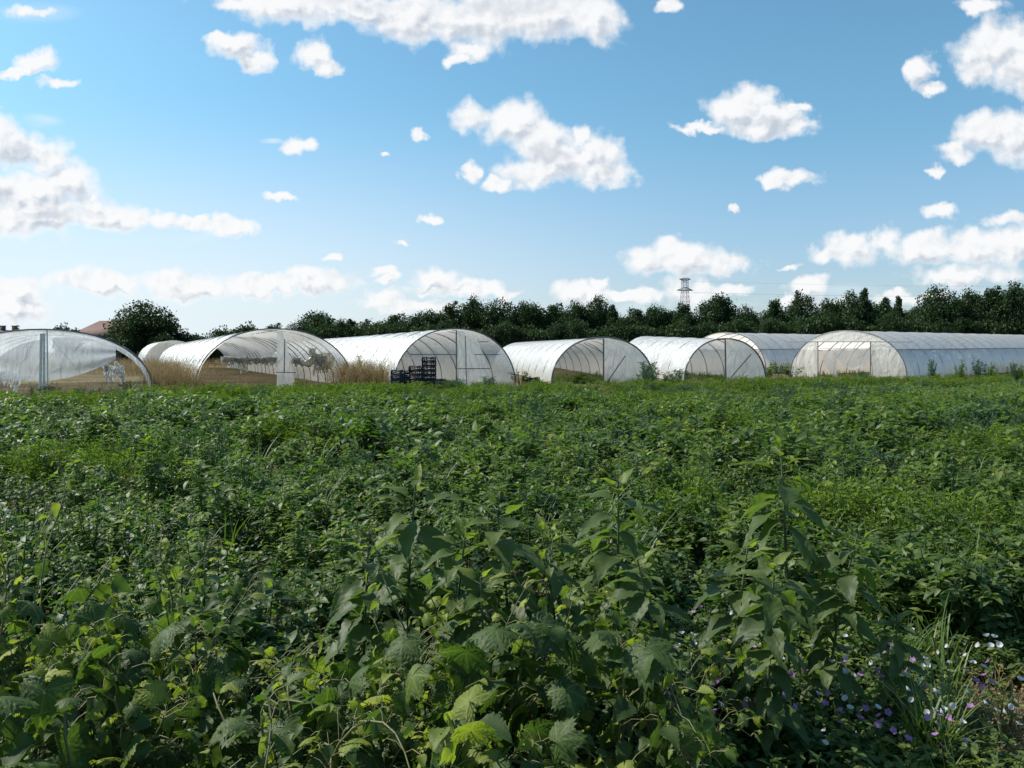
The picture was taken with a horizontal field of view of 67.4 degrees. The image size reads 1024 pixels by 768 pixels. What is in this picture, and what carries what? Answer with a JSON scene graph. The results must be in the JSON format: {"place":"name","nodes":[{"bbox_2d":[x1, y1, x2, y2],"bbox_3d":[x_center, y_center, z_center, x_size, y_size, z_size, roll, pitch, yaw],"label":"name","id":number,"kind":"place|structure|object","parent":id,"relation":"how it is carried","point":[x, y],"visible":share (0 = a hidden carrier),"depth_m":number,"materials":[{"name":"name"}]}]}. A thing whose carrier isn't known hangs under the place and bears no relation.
{"place":"outdoors","nodes":[
{"label":"outdoors","id":0,"kind":"place"},
{"bbox_2d":[79,321,131,361],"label":"house","id":1,"kind":"structure","parent":0,"point":[97,328],"depth_m":125.44,"materials":[{"name":"tile"}]},
{"bbox_2d":[0,361,1023,760],"bbox_3d":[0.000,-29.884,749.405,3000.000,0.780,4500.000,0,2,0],"label":"ground","id":2,"kind":"structure","parent":0,"point":[94,381],"depth_m":40.25,"materials":[{"name":"soil"}]},
{"bbox_2d":[0,450,131,733],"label":"hop vine","id":3,"kind":"object","parent":2,"relation":"on","point":[118,585],"visible":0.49,"depth_m":2.48,"materials":[{"name":"green plant"}]},
{"bbox_2d":[0,329,152,392],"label":"greenhouse","id":4,"kind":"object","parent":2,"relation":"on","point":[37,355],"visible":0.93,"depth_m":31.70,"materials":[{"name":"white plastic"}]},
{"bbox_2d":[0,598,222,767],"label":"hop vine","id":5,"kind":"object","parent":2,"relation":"on","point":[96,613],"visible":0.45,"depth_m":2.20,"materials":[{"name":"green plant"}]},
{"bbox_2d":[0,622,223,767],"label":"hop vine","id":6,"kind":"object","parent":2,"relation":"on","point":[72,743],"visible":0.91,"depth_m":1.92,"materials":[{"name":"green plant"}]},
{"bbox_2d":[116,333,146,363],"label":"leafy shrub","id":7,"kind":"object","parent":2,"relation":"on","point":[133,344],"visible":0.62,"depth_m":107.24,"materials":[{"name":"green plant"}]},
{"bbox_2d":[101,299,184,346],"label":"broadleaf tree","id":8,"kind":"object","parent":2,"relation":"on","point":[146,327],"visible":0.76,"depth_m":109.40,"materials":[{"name":"green plant"}]},
{"bbox_2d":[5,613,304,767],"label":"hop vine","id":9,"kind":"object","parent":2,"relation":"on","point":[234,658],"visible":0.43,"depth_m":2.18,"materials":[{"name":"green plant"}]},
{"bbox_2d":[138,340,183,361],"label":"greenhouse","id":10,"kind":"object","parent":2,"relation":"on","point":[157,349],"visible":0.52,"depth_m":91.42,"materials":[{"name":"white plastic"}]},
{"bbox_2d":[72,506,272,763],"bbox_3d":[-1.112,0.978,2.514,0.544,1.239,0.506,1,2,15],"label":"hop vine","id":11,"kind":"object","parent":2,"relation":"on","point":[151,605],"visible":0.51,"depth_m":2.54,"materials":[{"name":"green plant"}]},
{"bbox_2d":[128,355,300,389],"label":"golden grass","id":12,"kind":"structure","parent":2,"relation":"on","point":[162,373],"depth_m":33.53,"materials":[{"name":"beige plant"}]},
{"bbox_2d":[90,702,353,767],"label":"hop vine","id":13,"kind":"object","parent":2,"relation":"on","point":[193,746],"visible":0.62,"depth_m":1.93,"materials":[{"name":"green plant"}]},
{"bbox_2d":[158,328,349,386],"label":"greenhouse","id":14,"kind":"object","parent":2,"relation":"on","point":[284,354],"visible":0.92,"depth_m":40.71,"materials":[{"name":"plastic"}]},
{"bbox_2d":[277,331,294,386],"bbox_3d":[-10.626,-1.050,36.123,0.911,2.826,0.059,-1,3,-26],"label":"door panel","id":15,"kind":"structure","parent":14,"relation":"in","point":[288,378],"depth_m":36.06,"materials":[{"name":"white plastic"}]},
{"bbox_2d":[294,310,337,329],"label":"broadleaf tree","id":16,"kind":"object","parent":2,"relation":"on","point":[313,320],"visible":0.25,"depth_m":110.60,"materials":[{"name":"green plant"}]},
{"bbox_2d":[163,633,487,767],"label":"hop vine","id":17,"kind":"object","parent":2,"relation":"on","point":[373,725],"visible":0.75,"depth_m":1.86,"materials":[{"name":"green plant"}]},
{"bbox_2d":[202,621,455,767],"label":"hop vine","id":18,"kind":"object","parent":2,"relation":"on","point":[403,649],"visible":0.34,"depth_m":2.19,"materials":[{"name":"green plant"}]},
{"bbox_2d":[325,318,353,338],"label":"broadleaf tree","id":19,"kind":"object","parent":2,"relation":"on","point":[339,330],"visible":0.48,"depth_m":102.55,"materials":[{"name":"green plant"}]},
{"bbox_2d":[310,355,407,385],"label":"yellow weeds","id":20,"kind":"object","parent":2,"relation":"on","point":[350,375],"visible":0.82,"depth_m":34.91,"materials":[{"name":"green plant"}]},
{"bbox_2d":[315,529,413,717],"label":"sunflower plant","id":21,"kind":"object","parent":2,"relation":"on","point":[350,595],"visible":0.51,"depth_m":2.79,"materials":[{"name":"green plant"}]},
{"bbox_2d":[200,659,562,767],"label":"hop vine","id":22,"kind":"object","parent":2,"relation":"on","point":[494,758],"visible":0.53,"depth_m":1.90,"materials":[{"name":"green plant"}]},
{"bbox_2d":[360,463,469,711],"bbox_3d":[-0.407,0.947,3.101,0.445,1.250,0.383,-1,3,-28],"label":"sunflower plant","id":23,"kind":"object","parent":2,"relation":"on","point":[411,531],"visible":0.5,"depth_m":3.04,"materials":[{"name":"green plant"}]},
{"bbox_2d":[0,632,832,767],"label":"undergrowth","id":24,"kind":"object","parent":2,"relation":"on","point":[791,737],"visible":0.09,"depth_m":2.94,"materials":[{"name":"green plant"}]},
{"bbox_2d":[324,328,515,385],"bbox_3d":[-11.999,-1.994,56.812,6.118,2.977,46.395,-1,3,-24],"label":"greenhouse","id":25,"kind":"object","parent":2,"relation":"on","point":[468,355],"visible":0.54,"depth_m":38.94,"materials":[{"name":"white plastic"}]},
{"bbox_2d":[457,331,479,385],"bbox_3d":[-1.991,-1.058,35.955,1.220,2.843,0.106,-1,3,-24],"label":"door panel","id":26,"kind":"structure","parent":25,"relation":"in","point":[473,375],"depth_m":35.89,"materials":[{"name":"white plastic"}]},
{"bbox_2d":[402,308,438,330],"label":"broadleaf tree","id":27,"kind":"object","parent":2,"relation":"on","point":[431,319],"visible":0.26,"depth_m":116.91,"materials":[{"name":"green plant"}]},
{"bbox_2d":[435,300,464,327],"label":"airy tree","id":28,"kind":"object","parent":2,"relation":"on","point":[452,314],"visible":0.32,"depth_m":116.65,"materials":[{"name":"green plant"}]},
{"bbox_2d":[352,528,547,764],"bbox_3d":[-0.244,1.037,2.501,0.544,1.121,0.506,-1,3,-30],"label":"hop vine","id":29,"kind":"object","parent":2,"relation":"on","point":[425,621],"visible":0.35,"depth_m":2.47,"materials":[{"name":"green plant"}]},
{"bbox_2d":[418,515,500,684],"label":"sunflower plant","id":30,"kind":"object","parent":2,"relation":"on","point":[450,571],"visible":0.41,"depth_m":2.81,"materials":[{"name":"green plant"}]},
{"bbox_2d":[295,611,629,767],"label":"hop vine","id":31,"kind":"object","parent":2,"relation":"on","point":[461,718],"visible":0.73,"depth_m":2.06,"materials":[{"name":"green plant"}]},
{"bbox_2d":[455,293,489,331],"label":"broadleaf tree","id":32,"kind":"object","parent":2,"relation":"on","point":[472,311],"visible":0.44,"depth_m":120.42,"materials":[{"name":"green plant"}]},
{"bbox_2d":[439,566,528,751],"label":"sunflower plant","id":33,"kind":"object","parent":2,"relation":"on","point":[469,603],"visible":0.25,"depth_m":2.65,"materials":[{"name":"green plant"}]},
{"bbox_2d":[476,297,522,344],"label":"broadleaf tree","id":34,"kind":"object","parent":2,"relation":"on","point":[493,317],"visible":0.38,"depth_m":118.49,"materials":[{"name":"green plant"}]},
{"bbox_2d":[0,374,1000,431],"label":"feathery weed mounds","id":35,"kind":"object","parent":2,"relation":"on","point":[228,392],"visible":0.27,"depth_m":23.03,"materials":[{"name":"green plant"}]},
{"bbox_2d":[455,490,552,716],"bbox_3d":[-0.006,0.991,2.907,0.426,1.177,0.408,-1,3,-32],"label":"sunflower plant","id":36,"kind":"object","parent":2,"relation":"on","point":[507,549],"visible":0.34,"depth_m":2.82,"materials":[{"name":"green plant"}]},
{"bbox_2d":[0,372,1014,397],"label":"green grass strip","id":37,"kind":"object","parent":2,"relation":"on","point":[692,381],"depth_m":32.58,"materials":[{"name":"green plant"}]},
{"bbox_2d":[488,318,527,347],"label":"broadleaf tree","id":38,"kind":"object","parent":2,"relation":"on","point":[507,332],"visible":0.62,"depth_m":103.16,"materials":[{"name":"green plant"}]},
{"bbox_2d":[0,437,1023,703],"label":"leafy crop","id":39,"kind":"object","parent":2,"relation":"on","point":[304,620],"visible":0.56,"depth_m":5.32,"materials":[{"name":"green plant"}]},
{"bbox_2d":[0,387,1023,502],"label":"field crop","id":40,"kind":"object","parent":2,"relation":"on","point":[904,420],"visible":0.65,"depth_m":11.63,"materials":[{"name":"green plant"}]},
{"bbox_2d":[0,383,1023,701],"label":"upright weeds","id":41,"kind":"object","parent":2,"relation":"on","point":[282,493],"visible":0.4,"depth_m":6.76,"materials":[{"name":"green plant"}]},
{"bbox_2d":[0,404,1023,562],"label":"feathery weeds","id":42,"kind":"object","parent":2,"relation":"on","point":[848,496],"visible":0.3,"depth_m":6.27,"materials":[{"name":"green plant"}]},
{"bbox_2d":[0,414,1023,671],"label":"grass tufts","id":43,"kind":"object","parent":2,"relation":"on","point":[260,454],"visible":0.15,"depth_m":6.04,"materials":[{"name":"green plant"}]},
{"bbox_2d":[3,378,1023,479],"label":"grey green weeds","id":44,"kind":"object","parent":2,"relation":"on","point":[985,422],"visible":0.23,"depth_m":13.52,"materials":[{"name":"green plant"}]},
{"bbox_2d":[7,375,1020,457],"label":"grass tufts","id":45,"kind":"object","parent":2,"relation":"on","point":[789,386],"visible":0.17,"depth_m":24.05,"materials":[{"name":"green plant"}]},
{"bbox_2d":[386,662,650,767],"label":"hop vine","id":46,"kind":"object","parent":2,"relation":"on","point":[561,742],"visible":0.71,"depth_m":1.91,"materials":[{"name":"green plant"}]},
{"bbox_2d":[36,381,1023,411],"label":"distant crop","id":47,"kind":"object","parent":2,"relation":"on","point":[999,388],"visible":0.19,"depth_m":25.52,"materials":[{"name":"green plant"}]},
{"bbox_2d":[509,299,551,331],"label":"broadleaf tree","id":48,"kind":"object","parent":2,"relation":"on","point":[529,314],"visible":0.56,"depth_m":118.17,"materials":[{"name":"green plant"}]},
{"bbox_2d":[468,509,624,763],"bbox_3d":[0.129,1.031,2.642,0.514,1.121,0.478,2,3,38],"label":"hop vine","id":49,"kind":"object","parent":2,"relation":"on","point":[601,621],"visible":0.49,"depth_m":2.67,"materials":[{"name":"green plant"}]},
{"bbox_2d":[504,513,604,729],"bbox_3d":[0.162,1.049,2.983,0.359,1.056,0.359,-1,3,-31],"label":"sunflower plant","id":50,"kind":"object","parent":2,"relation":"on","point":[558,578],"visible":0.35,"depth_m":2.97,"materials":[{"name":"green plant"}]},
{"bbox_2d":[90,357,1022,375],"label":"rough grass","id":51,"kind":"structure","parent":2,"relation":"on","point":[129,367],"depth_m":63.87,"materials":[{"name":"plant"}]},
{"bbox_2d":[111,372,1023,396],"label":"strip weeds","id":52,"kind":"object","parent":2,"relation":"on","point":[716,383],"visible":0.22,"depth_m":31.82,"materials":[{"name":"green plant"}]},
{"bbox_2d":[557,299,590,328],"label":"broadleaf tree","id":53,"kind":"object","parent":2,"relation":"on","point":[578,311],"visible":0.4,"depth_m":118.82,"materials":[{"name":"green plant"}]},
{"bbox_2d":[557,318,593,339],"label":"leafy shrub","id":54,"kind":"object","parent":2,"relation":"on","point":[576,331],"visible":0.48,"depth_m":105.28,"materials":[{"name":"green plant"}]},
{"bbox_2d":[503,337,653,383],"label":"greenhouse","id":55,"kind":"object","parent":2,"relation":"on","point":[612,358],"visible":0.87,"depth_m":46.52,"materials":[{"name":"white plastic"}]},
{"bbox_2d":[430,623,735,767],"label":"hop vine","id":56,"kind":"object","parent":2,"relation":"on","point":[641,664],"visible":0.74,"depth_m":2.09,"materials":[{"name":"green plant"}]},
{"bbox_2d":[582,293,613,330],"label":"broadleaf tree","id":57,"kind":"object","parent":2,"relation":"on","point":[598,318],"visible":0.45,"depth_m":120.06,"materials":[{"name":"green plant"}]},
{"bbox_2d":[564,466,676,690],"bbox_3d":[0.431,0.955,3.238,0.411,1.223,0.404,-2,3,-42],"label":"sunflower plant","id":58,"kind":"object","parent":2,"relation":"on","point":[605,562],"visible":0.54,"depth_m":3.20,"materials":[{"name":"green plant"}]},
{"bbox_2d":[607,319,638,341],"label":"leafy shrub","id":59,"kind":"object","parent":2,"relation":"on","point":[622,332],"visible":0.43,"depth_m":104.17,"materials":[{"name":"green plant"}]},
{"bbox_2d":[618,307,648,327],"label":"broadleaf tree","id":60,"kind":"object","parent":2,"relation":"on","point":[629,320],"visible":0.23,"depth_m":118.94,"materials":[{"name":"green plant"}]},
{"bbox_2d":[596,546,699,724],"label":"sunflower plant","id":61,"kind":"object","parent":2,"relation":"on","point":[638,607],"visible":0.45,"depth_m":2.87,"materials":[{"name":"green plant"}]},
{"bbox_2d":[545,687,764,767],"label":"hop vine","id":62,"kind":"object","parent":2,"relation":"on","point":[664,758],"visible":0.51,"depth_m":2.03,"materials":[{"name":"green plant"}]},
{"bbox_2d":[644,303,676,331],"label":"broadleaf tree","id":63,"kind":"object","parent":2,"relation":"on","point":[655,317],"visible":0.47,"depth_m":120.27,"materials":[{"name":"green plant"}]},
{"bbox_2d":[664,302,696,329],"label":"broadleaf tree","id":64,"kind":"object","parent":2,"relation":"on","point":[683,313],"visible":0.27,"depth_m":118.87,"materials":[{"name":"green plant"}]},
{"bbox_2d":[666,320,703,337],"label":"leafy shrub","id":65,"kind":"object","parent":2,"relation":"on","point":[682,331],"visible":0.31,"depth_m":104.91,"materials":[{"name":"green plant"}]},
{"bbox_2d":[591,626,779,767],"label":"hop vine","id":66,"kind":"object","parent":2,"relation":"on","point":[705,673],"visible":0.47,"depth_m":2.46,"materials":[{"name":"green plant"}]},
{"bbox_2d":[630,336,765,379],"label":"greenhouse","id":67,"kind":"object","parent":2,"relation":"on","point":[729,357],"visible":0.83,"depth_m":46.69,"materials":[{"name":"white plastic"}]},
{"bbox_2d":[692,291,737,329],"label":"broadleaf tree","id":68,"kind":"object","parent":2,"relation":"on","point":[718,310],"visible":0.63,"depth_m":116.15,"materials":[{"name":"green plant"}]},
{"bbox_2d":[714,317,746,332],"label":"leafy shrub","id":69,"kind":"object","parent":2,"relation":"on","point":[736,327],"visible":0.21,"depth_m":104.78,"materials":[{"name":"green plant"}]},
{"bbox_2d":[693,539,797,737],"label":"sunflower plant","id":70,"kind":"object","parent":2,"relation":"on","point":[741,600],"visible":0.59,"depth_m":3.03,"materials":[{"name":"green plant"}]},
{"bbox_2d":[704,332,820,372],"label":"greenhouse","id":71,"kind":"object","parent":2,"relation":"on","point":[769,348],"visible":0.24,"depth_m":59.47,"materials":[{"name":"white plastic"}]},
{"bbox_2d":[723,550,823,767],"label":"sunflower plant","id":72,"kind":"object","parent":2,"relation":"on","point":[773,709],"visible":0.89,"depth_m":2.80,"materials":[{"name":"green plant"}]},
{"bbox_2d":[753,316,793,333],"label":"leafy shrub","id":73,"kind":"object","parent":2,"relation":"on","point":[778,328],"visible":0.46,"depth_m":102.29,"materials":[{"name":"green plant"}]},
{"bbox_2d":[757,298,791,326],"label":"broadleaf tree","id":74,"kind":"object","parent":2,"relation":"on","point":[773,310],"visible":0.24,"depth_m":116.60,"materials":[{"name":"green plant"}]},
{"bbox_2d":[729,434,839,695],"bbox_3d":[1.199,0.888,3.395,0.455,1.344,0.392,0,2,3],"label":"sunflower plant","id":75,"kind":"object","parent":2,"relation":"on","point":[789,495],"visible":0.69,"depth_m":3.34,"materials":[{"name":"green plant"}]},
{"bbox_2d":[582,582,1023,767],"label":"ground weeds","id":76,"kind":"object","parent":2,"relation":"on","point":[1010,652],"visible":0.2,"depth_m":3.75,"materials":[{"name":"green plant"}]},
{"bbox_2d":[786,289,819,324],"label":"airy tree","id":77,"kind":"object","parent":2,"relation":"on","point":[798,307],"visible":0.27,"depth_m":113.39,"materials":[{"name":"green plant"}]},
{"bbox_2d":[792,308,839,334],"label":"leafy shrub","id":78,"kind":"object","parent":2,"relation":"on","point":[818,324],"visible":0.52,"depth_m":102.55,"materials":[{"name":"green plant"}]},
{"bbox_2d":[779,691,864,767],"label":"mallow plant","id":79,"kind":"object","parent":2,"relation":"on","point":[817,732],"visible":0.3,"depth_m":2.92,"materials":[{"name":"green plant"}]},
{"bbox_2d":[799,521,891,732],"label":"leafy weed","id":80,"kind":"object","parent":2,"relation":"on","point":[824,668],"visible":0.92,"depth_m":3.21,"materials":[{"name":"green plant"}]},
{"bbox_2d":[788,646,902,728],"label":"mallow plant","id":81,"kind":"object","parent":2,"relation":"on","point":[812,703],"visible":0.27,"depth_m":3.24,"materials":[{"name":"green plant"}]},
{"bbox_2d":[833,310,863,330],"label":"leafy shrub","id":82,"kind":"object","parent":2,"relation":"on","point":[846,323],"visible":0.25,"depth_m":103.48,"materials":[{"name":"green plant"}]},
{"bbox_2d":[811,690,887,767],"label":"mallow plant","id":83,"kind":"object","parent":2,"relation":"on","point":[877,723],"visible":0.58,"depth_m":2.90,"materials":[{"name":"green plant"}]},
{"bbox_2d":[804,660,897,756],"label":"bindweed plant","id":84,"kind":"object","parent":2,"relation":"on","point":[849,709],"visible":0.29,"depth_m":3.07,"materials":[{"name":"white plant"}]},
{"bbox_2d":[833,289,873,323],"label":"broadleaf tree","id":85,"kind":"object","parent":2,"relation":"on","point":[853,308],"visible":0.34,"depth_m":114.53,"materials":[{"name":"green plant"}]},
{"bbox_2d":[856,287,874,326],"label":"slender tree","id":86,"kind":"object","parent":2,"relation":"on","point":[868,316],"visible":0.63,"depth_m":113.19,"materials":[{"name":"green plant"}]},
{"bbox_2d":[875,309,914,331],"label":"leafy shrub","id":87,"kind":"object","parent":2,"relation":"on","point":[893,322],"visible":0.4,"depth_m":102.58,"materials":[{"name":"green plant"}]},
{"bbox_2d":[841,673,955,766],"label":"bindweed plant","id":88,"kind":"object","parent":2,"relation":"on","point":[859,721],"visible":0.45,"depth_m":3.00,"materials":[{"name":"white plant"}]},
{"bbox_2d":[865,610,932,723],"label":"sunflower plant","id":89,"kind":"object","parent":2,"relation":"on","point":[895,667],"visible":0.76,"depth_m":3.21,"materials":[{"name":"green plant"}]},
{"bbox_2d":[788,330,1023,377],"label":"greenhouse","id":90,"kind":"object","parent":2,"relation":"on","point":[892,354],"visible":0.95,"depth_m":50.34,"materials":[{"name":"white plastic"}]},
{"bbox_2d":[846,524,1023,767],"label":"wayside grass","id":91,"kind":"structure","parent":2,"relation":"on","point":[915,715],"depth_m":3.10,"materials":[{"name":"green plant"}]},
{"bbox_2d":[905,283,966,325],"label":"broadleaf tree","id":92,"kind":"object","parent":2,"relation":"on","point":[933,309],"visible":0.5,"depth_m":108.08,"materials":[{"name":"green plant"}]},
{"bbox_2d":[890,713,996,767],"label":"mallow plant","id":93,"kind":"object","parent":2,"relation":"on","point":[893,730],"visible":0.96,"depth_m":2.84,"materials":[{"name":"green plant"}]},
{"bbox_2d":[948,314,977,333],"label":"leafy shrub","id":94,"kind":"object","parent":2,"relation":"on","point":[963,325],"visible":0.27,"depth_m":105.65,"materials":[{"name":"green plant"}]},
{"bbox_2d":[953,286,984,320],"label":"broadleaf tree","id":95,"kind":"object","parent":2,"relation":"on","point":[972,301],"visible":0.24,"depth_m":108.32,"materials":[{"name":"green plant"}]},
{"bbox_2d":[973,285,1013,327],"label":"broadleaf tree","id":96,"kind":"object","parent":2,"relation":"on","point":[990,295],"visible":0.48,"depth_m":106.73,"materials":[{"name":"green plant"}]},
{"bbox_2d":[983,314,1020,334],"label":"leafy shrub","id":97,"kind":"object","parent":2,"relation":"on","point":[996,329],"visible":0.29,"depth_m":104.41,"materials":[{"name":"green plant"}]},
{"bbox_2d":[991,281,1023,334],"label":"broadleaf tree","id":98,"kind":"object","parent":2,"relation":"on","point":[1015,293],"visible":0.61,"depth_m":104.96,"materials":[{"name":"green plant"}]},
{"bbox_2d":[0,0,1023,336],"label":"sky","id":99,"kind":"structure","parent":0,"point":[233,163],"materials":[{"name":"blue"}]},
{"bbox_2d":[414,368,873,385],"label":"grass","id":100,"kind":"structure","parent":0,"point":[590,380],"depth_m":45.86,"materials":[{"name":"green plant"}]},
{"bbox_2d":[914,641,1023,766],"bbox_3d":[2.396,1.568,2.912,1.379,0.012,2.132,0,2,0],"label":"path","id":101,"kind":"structure","parent":0,"point":[1015,691],"depth_m":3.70,"materials":[{"name":"plant"}]},
{"bbox_2d":[911,627,976,710],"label":"bindweed plant","id":102,"kind":"object","parent":101,"relation":"on","point":[946,675],"visible":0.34,"depth_m":3.56,"materials":[{"name":"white plant"}]},
{"bbox_2d":[922,658,1006,748],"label":"mallow plant","id":103,"kind":"object","parent":101,"relation":"on","point":[989,692],"visible":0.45,"depth_m":3.27,"materials":[{"name":"green plant"}]},
{"bbox_2d":[951,633,1023,742],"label":"bindweed plant","id":104,"kind":"object","parent":101,"relation":"on","point":[999,644],"visible":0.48,"depth_m":3.39,"materials":[{"name":"white plant"}]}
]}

